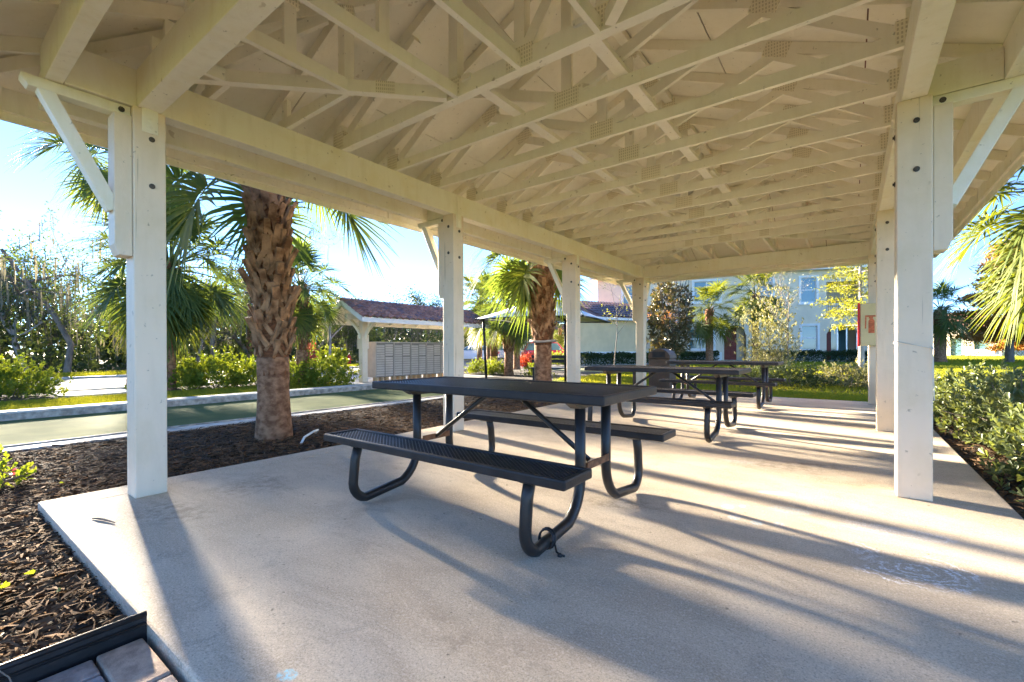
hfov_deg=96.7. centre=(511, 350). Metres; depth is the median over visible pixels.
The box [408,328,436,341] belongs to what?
silver tree
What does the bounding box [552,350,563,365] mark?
leafy shrub
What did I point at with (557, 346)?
parked car
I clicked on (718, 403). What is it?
picnic table
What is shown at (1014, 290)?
palm tree
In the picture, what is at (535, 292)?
palm tree
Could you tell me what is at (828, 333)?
porch door
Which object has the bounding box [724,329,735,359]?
front door
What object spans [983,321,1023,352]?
bush
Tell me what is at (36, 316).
slender tree
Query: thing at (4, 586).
flowering plant
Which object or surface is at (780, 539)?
pavilion floor slab
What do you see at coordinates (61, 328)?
gnarled oak
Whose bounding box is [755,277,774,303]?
window
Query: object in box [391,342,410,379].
mailbox unit
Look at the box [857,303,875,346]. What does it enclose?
extinguisher cabinet
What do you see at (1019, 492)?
hedge shrub
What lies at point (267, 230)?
palm tree
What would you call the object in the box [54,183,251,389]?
palm tree
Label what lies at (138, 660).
paver path
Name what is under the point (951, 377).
hedge shrub
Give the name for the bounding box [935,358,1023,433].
hedge shrub
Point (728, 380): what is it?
mound shrub
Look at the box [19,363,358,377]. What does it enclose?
grass
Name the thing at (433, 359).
mailbox unit
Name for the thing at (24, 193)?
sky
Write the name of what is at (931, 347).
tied string
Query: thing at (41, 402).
grass
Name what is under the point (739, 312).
young tree
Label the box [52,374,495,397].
path
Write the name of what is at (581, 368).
ground
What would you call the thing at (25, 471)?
flowering plant
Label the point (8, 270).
evergreen tree
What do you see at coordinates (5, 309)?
oak tree
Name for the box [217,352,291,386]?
leafy shrub
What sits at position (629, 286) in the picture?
window
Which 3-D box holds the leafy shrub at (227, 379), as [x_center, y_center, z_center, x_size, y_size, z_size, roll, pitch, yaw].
[-8.322,0.462,12.705,1.959,1.232,2.289,0,0,9]
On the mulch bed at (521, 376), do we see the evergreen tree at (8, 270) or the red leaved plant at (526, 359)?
the red leaved plant at (526, 359)
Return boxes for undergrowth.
[0,281,531,372]
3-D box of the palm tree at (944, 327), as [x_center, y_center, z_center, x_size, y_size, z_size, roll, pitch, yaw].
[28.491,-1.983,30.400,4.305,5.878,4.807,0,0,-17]
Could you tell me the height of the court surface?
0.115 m
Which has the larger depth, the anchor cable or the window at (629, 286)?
the window at (629, 286)
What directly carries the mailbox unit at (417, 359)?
on the path at (83, 393)
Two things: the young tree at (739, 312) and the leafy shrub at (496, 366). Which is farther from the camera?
the young tree at (739, 312)
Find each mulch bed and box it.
[0,382,256,400]
[464,369,602,379]
[702,382,945,395]
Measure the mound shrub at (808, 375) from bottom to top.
0.809 m
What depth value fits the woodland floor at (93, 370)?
26.89 m
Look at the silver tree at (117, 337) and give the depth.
23.13 m
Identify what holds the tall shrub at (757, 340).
on the lawn at (689, 387)
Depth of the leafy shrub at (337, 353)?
31.74 m
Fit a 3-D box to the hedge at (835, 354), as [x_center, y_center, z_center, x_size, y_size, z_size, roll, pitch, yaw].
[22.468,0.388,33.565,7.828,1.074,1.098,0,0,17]
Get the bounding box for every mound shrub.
[704,374,747,384]
[728,365,782,381]
[739,359,839,388]
[812,358,867,389]
[852,369,939,390]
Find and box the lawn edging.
[0,610,146,681]
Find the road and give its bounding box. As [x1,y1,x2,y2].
[7,358,600,389]
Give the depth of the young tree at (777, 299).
16.71 m
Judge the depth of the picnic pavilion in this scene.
3.72 m
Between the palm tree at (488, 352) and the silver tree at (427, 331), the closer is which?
the palm tree at (488, 352)
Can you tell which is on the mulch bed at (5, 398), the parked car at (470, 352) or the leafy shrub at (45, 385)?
the leafy shrub at (45, 385)
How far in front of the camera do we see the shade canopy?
14.30 m
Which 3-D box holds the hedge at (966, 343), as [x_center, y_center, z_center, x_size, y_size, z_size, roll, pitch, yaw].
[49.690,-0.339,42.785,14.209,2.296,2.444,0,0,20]
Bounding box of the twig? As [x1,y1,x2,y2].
[92,517,114,522]
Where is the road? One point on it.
(88, 383)
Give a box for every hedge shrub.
[933,359,993,411]
[933,364,1022,423]
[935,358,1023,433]
[952,383,1023,454]
[976,392,1023,459]
[979,402,1023,489]
[1009,487,1023,501]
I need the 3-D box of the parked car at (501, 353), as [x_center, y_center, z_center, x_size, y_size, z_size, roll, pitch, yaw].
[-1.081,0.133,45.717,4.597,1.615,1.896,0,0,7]
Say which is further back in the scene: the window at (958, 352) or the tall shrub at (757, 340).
the window at (958, 352)
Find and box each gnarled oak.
[0,201,123,372]
[5,219,244,348]
[91,208,342,364]
[186,249,336,346]
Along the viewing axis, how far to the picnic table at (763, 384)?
8.01 m
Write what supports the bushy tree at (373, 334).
on the woodland floor at (93, 370)
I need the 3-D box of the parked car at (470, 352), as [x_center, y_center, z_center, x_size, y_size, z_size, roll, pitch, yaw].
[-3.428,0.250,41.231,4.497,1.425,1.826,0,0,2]
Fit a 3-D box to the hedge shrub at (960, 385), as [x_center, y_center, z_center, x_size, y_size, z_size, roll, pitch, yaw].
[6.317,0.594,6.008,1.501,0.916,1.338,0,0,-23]
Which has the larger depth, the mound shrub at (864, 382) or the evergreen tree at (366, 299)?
the evergreen tree at (366, 299)
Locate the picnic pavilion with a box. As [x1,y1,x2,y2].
[0,0,1023,501]
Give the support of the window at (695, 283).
in the townhouse
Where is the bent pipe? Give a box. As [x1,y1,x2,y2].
[300,429,318,442]
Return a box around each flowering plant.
[0,444,36,487]
[0,574,9,588]
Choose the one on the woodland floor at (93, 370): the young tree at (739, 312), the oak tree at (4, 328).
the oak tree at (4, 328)
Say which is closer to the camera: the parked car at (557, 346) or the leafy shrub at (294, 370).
the leafy shrub at (294, 370)
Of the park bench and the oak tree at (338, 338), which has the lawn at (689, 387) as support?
the park bench
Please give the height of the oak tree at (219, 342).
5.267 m
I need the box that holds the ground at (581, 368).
[5,351,648,371]
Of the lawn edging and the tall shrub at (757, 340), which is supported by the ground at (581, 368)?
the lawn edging
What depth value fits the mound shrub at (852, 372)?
12.01 m
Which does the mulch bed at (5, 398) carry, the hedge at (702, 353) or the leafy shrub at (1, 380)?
the leafy shrub at (1, 380)
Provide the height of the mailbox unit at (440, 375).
1.310 m
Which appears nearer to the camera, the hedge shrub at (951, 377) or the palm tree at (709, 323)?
the hedge shrub at (951, 377)
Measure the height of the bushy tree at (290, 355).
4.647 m
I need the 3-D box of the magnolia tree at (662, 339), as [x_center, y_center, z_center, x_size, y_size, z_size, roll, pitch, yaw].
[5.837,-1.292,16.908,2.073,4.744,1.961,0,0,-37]
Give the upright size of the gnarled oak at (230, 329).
7.921 m
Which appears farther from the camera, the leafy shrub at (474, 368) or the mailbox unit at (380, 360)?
the leafy shrub at (474, 368)
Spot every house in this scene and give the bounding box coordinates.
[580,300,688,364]
[933,313,1023,356]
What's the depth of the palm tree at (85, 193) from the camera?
12.12 m
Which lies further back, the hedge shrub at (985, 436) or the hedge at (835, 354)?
the hedge at (835, 354)
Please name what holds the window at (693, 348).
in the townhouse
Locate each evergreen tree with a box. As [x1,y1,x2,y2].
[0,234,89,356]
[313,287,369,332]
[346,292,382,329]
[366,284,442,341]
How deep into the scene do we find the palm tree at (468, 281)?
29.30 m
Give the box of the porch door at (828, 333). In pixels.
[827,332,830,359]
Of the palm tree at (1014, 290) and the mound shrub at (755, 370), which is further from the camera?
the mound shrub at (755, 370)
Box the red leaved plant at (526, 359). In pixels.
[520,351,533,367]
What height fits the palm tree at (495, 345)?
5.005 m
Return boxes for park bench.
[529,355,566,379]
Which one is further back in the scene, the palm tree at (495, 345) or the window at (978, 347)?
the window at (978, 347)
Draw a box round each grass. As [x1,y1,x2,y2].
[0,383,353,409]
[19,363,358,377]
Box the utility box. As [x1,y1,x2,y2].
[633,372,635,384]
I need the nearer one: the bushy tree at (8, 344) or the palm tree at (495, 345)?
the palm tree at (495, 345)
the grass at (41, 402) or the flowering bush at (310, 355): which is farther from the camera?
the flowering bush at (310, 355)
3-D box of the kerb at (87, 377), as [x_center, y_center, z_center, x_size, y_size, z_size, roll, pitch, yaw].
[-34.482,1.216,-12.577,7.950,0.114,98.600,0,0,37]
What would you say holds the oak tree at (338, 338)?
on the woodland floor at (93, 370)
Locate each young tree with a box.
[585,280,649,364]
[720,271,797,360]
[734,269,811,367]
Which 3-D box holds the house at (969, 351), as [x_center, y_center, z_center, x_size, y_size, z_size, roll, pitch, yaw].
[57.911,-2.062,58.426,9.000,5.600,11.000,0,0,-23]
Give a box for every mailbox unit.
[368,342,393,380]
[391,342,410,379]
[408,342,425,378]
[423,342,440,377]
[437,343,442,376]
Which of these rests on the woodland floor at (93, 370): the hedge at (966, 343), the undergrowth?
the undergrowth
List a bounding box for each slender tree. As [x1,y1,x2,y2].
[0,265,89,370]
[193,300,226,365]
[308,278,368,360]
[372,327,399,341]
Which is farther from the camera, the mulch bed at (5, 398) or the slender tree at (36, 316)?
the slender tree at (36, 316)
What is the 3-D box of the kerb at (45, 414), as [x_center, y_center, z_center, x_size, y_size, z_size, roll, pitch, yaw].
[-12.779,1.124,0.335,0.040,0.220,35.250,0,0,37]
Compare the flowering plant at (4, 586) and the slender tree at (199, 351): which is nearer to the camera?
the flowering plant at (4, 586)
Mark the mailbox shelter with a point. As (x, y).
(365, 316)
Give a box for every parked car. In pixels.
[464,345,498,358]
[498,344,522,359]
[521,342,563,360]
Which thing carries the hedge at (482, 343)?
on the ground at (581, 368)
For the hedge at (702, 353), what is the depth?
35.65 m
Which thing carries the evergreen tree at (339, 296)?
on the woodland floor at (93, 370)
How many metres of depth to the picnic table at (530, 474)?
2.75 m
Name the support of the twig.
on the pavilion floor slab at (780, 539)
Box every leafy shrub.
[0,352,73,399]
[0,371,26,396]
[123,353,213,389]
[174,345,247,388]
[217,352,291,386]
[289,356,330,386]
[295,346,361,385]
[321,343,352,363]
[464,356,498,373]
[481,356,503,374]
[520,362,556,376]
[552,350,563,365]
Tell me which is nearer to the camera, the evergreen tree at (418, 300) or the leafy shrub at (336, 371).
the leafy shrub at (336, 371)
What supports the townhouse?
on the lawn at (689, 387)
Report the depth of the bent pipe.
5.21 m
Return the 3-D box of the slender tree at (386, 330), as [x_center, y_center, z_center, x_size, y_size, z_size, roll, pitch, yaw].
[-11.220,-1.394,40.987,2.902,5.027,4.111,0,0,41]
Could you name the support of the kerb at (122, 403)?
on the ground at (581, 368)
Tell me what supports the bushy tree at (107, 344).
on the woodland floor at (93, 370)
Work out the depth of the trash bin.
11.15 m
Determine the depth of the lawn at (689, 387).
14.05 m
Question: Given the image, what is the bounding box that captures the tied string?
[893,341,934,400]
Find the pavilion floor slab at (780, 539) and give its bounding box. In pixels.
[38,393,1023,681]
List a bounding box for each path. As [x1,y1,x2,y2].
[38,638,177,681]
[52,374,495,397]
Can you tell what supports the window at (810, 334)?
in the townhouse
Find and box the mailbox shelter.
[323,297,491,381]
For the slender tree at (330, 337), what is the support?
on the woodland floor at (93, 370)
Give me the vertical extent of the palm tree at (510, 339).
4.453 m
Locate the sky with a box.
[0,120,1023,349]
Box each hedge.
[399,325,563,346]
[580,351,690,364]
[681,350,719,360]
[761,349,867,361]
[947,339,1023,356]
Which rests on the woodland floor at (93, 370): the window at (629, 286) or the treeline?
the treeline
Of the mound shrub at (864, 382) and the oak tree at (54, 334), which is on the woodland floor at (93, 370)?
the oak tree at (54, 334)
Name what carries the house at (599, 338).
on the ground at (581, 368)
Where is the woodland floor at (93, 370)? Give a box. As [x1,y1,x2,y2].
[13,355,179,372]
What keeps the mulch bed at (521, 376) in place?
on the ground at (581, 368)
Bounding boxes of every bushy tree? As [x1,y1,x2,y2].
[1,323,19,356]
[83,324,126,365]
[178,333,207,360]
[221,334,255,357]
[289,336,323,358]
[312,326,341,351]
[345,330,382,360]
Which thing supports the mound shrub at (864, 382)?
on the mulch bed at (813, 388)
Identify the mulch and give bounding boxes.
[0,396,557,662]
[933,408,1023,515]
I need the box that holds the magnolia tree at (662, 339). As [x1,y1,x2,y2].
[646,280,696,365]
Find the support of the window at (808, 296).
in the townhouse
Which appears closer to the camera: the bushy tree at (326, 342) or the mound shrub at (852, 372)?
the mound shrub at (852, 372)
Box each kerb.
[0,383,371,413]
[0,385,374,420]
[0,396,442,451]
[4,366,358,391]
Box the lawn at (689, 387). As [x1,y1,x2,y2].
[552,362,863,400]
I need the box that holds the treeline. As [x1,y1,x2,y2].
[3,302,442,365]
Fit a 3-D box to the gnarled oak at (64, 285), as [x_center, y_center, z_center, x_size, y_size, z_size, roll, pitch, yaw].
[-18.573,-2.321,22.714,9.216,7.049,9.190,0,0,18]
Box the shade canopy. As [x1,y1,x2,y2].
[475,299,610,381]
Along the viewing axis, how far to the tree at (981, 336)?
30.03 m
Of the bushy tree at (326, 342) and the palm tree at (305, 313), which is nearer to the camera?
the palm tree at (305, 313)
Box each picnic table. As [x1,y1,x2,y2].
[324,376,675,556]
[584,365,756,442]
[659,360,785,408]
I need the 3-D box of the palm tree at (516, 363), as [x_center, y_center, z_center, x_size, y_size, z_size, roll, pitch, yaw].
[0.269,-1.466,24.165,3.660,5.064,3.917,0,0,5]
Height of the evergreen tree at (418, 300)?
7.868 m
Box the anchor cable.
[538,527,564,557]
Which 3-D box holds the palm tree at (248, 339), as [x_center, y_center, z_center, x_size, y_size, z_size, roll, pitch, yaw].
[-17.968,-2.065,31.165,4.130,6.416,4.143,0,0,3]
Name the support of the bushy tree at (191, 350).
on the woodland floor at (93, 370)
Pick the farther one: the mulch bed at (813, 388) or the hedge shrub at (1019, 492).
the mulch bed at (813, 388)
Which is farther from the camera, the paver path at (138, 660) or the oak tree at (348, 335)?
the oak tree at (348, 335)
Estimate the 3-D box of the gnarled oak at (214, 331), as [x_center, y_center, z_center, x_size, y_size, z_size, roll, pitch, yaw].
[-15.375,-3.550,25.315,11.795,9.464,6.238,0,0,-22]
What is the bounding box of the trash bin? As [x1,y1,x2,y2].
[648,349,676,387]
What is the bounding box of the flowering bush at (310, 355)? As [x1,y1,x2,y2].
[307,339,318,364]
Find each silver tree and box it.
[93,306,125,358]
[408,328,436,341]
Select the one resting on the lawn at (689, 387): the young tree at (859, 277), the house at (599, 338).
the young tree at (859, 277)
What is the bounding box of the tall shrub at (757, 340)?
[730,271,807,371]
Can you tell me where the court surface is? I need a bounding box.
[0,389,442,445]
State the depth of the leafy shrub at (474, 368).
19.23 m
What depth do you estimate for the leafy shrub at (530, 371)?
17.44 m
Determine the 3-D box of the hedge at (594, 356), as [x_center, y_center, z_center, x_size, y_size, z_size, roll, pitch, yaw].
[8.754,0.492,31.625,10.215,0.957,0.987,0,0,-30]
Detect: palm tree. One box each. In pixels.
[4,127,223,386]
[43,143,403,441]
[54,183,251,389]
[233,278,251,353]
[238,227,357,385]
[464,266,528,364]
[464,271,502,360]
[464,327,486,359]
[465,248,592,380]
[465,281,499,362]
[474,268,533,375]
[499,291,533,368]
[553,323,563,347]
[684,278,741,360]
[933,166,1023,349]
[933,278,987,362]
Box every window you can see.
[621,285,631,302]
[687,327,715,350]
[691,279,722,303]
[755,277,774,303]
[798,275,818,304]
[799,323,820,351]
[951,338,961,355]
[975,341,988,348]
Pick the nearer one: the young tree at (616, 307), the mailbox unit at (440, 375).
the mailbox unit at (440, 375)
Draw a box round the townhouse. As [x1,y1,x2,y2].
[590,264,867,361]
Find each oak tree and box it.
[0,283,21,354]
[0,304,26,341]
[1,274,102,367]
[187,298,252,360]
[209,319,245,350]
[313,289,370,356]
[321,325,375,348]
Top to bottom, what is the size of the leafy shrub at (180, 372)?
1.064 m

